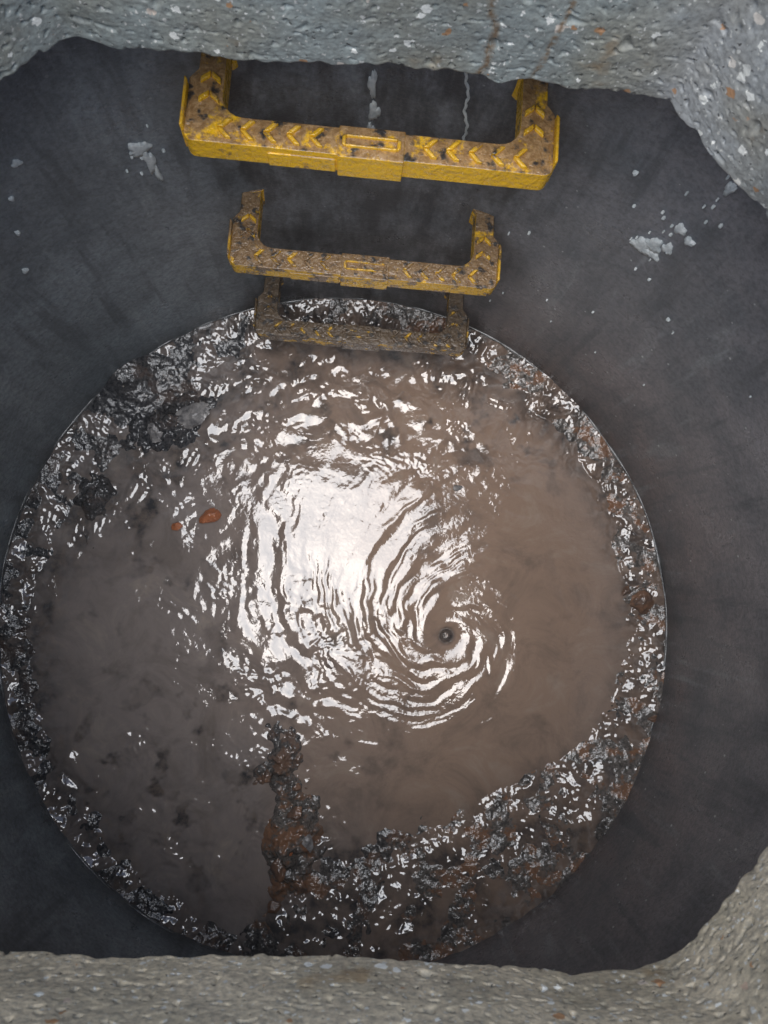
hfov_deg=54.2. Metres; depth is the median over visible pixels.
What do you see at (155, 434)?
stone
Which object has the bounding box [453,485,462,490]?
stone
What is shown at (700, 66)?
concrete cover slab
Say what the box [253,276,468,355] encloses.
manhole step
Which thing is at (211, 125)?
manhole step
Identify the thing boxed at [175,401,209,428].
stone
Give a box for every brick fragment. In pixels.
[171,522,182,529]
[199,508,221,523]
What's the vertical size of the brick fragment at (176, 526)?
0.011 m
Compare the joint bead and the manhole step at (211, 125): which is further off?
the joint bead
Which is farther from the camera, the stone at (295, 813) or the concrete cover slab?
the stone at (295, 813)
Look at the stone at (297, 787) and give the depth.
1.44 m
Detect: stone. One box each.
[147,423,162,442]
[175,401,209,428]
[261,769,271,782]
[267,901,280,912]
[270,858,285,882]
[287,806,301,819]
[292,783,300,790]
[292,880,307,893]
[302,834,313,852]
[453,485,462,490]
[622,586,630,595]
[629,590,653,613]
[648,715,656,722]
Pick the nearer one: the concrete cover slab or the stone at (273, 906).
the concrete cover slab
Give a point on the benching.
(134, 394)
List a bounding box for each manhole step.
[179,52,559,189]
[227,189,501,295]
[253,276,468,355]
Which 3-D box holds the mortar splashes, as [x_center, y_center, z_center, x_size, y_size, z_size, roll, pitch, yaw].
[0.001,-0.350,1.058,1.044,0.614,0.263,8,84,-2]
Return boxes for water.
[0,298,664,960]
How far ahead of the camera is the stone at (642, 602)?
1.50 m
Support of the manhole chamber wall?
on the ground
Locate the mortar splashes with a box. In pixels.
[8,69,750,397]
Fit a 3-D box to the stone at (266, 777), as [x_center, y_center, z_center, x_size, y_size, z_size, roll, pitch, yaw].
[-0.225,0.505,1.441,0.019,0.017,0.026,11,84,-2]
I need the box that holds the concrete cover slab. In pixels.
[0,0,767,1023]
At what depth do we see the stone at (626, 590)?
1.51 m
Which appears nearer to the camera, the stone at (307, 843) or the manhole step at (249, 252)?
the manhole step at (249, 252)
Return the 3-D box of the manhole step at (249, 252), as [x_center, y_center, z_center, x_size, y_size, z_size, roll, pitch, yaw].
[-0.024,-0.422,1.115,0.396,0.051,0.169,5,85,-3]
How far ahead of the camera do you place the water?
1.48 m
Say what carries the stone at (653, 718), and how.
on the benching
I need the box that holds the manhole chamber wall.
[0,37,767,974]
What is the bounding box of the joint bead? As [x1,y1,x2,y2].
[0,298,666,955]
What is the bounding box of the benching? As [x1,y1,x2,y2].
[0,298,664,962]
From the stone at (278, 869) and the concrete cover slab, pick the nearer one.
the concrete cover slab
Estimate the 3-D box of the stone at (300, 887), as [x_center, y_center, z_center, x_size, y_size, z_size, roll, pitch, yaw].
[-0.159,0.705,1.413,0.023,0.017,0.035,-24,95,-1]
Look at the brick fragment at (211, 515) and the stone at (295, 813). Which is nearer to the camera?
the stone at (295, 813)

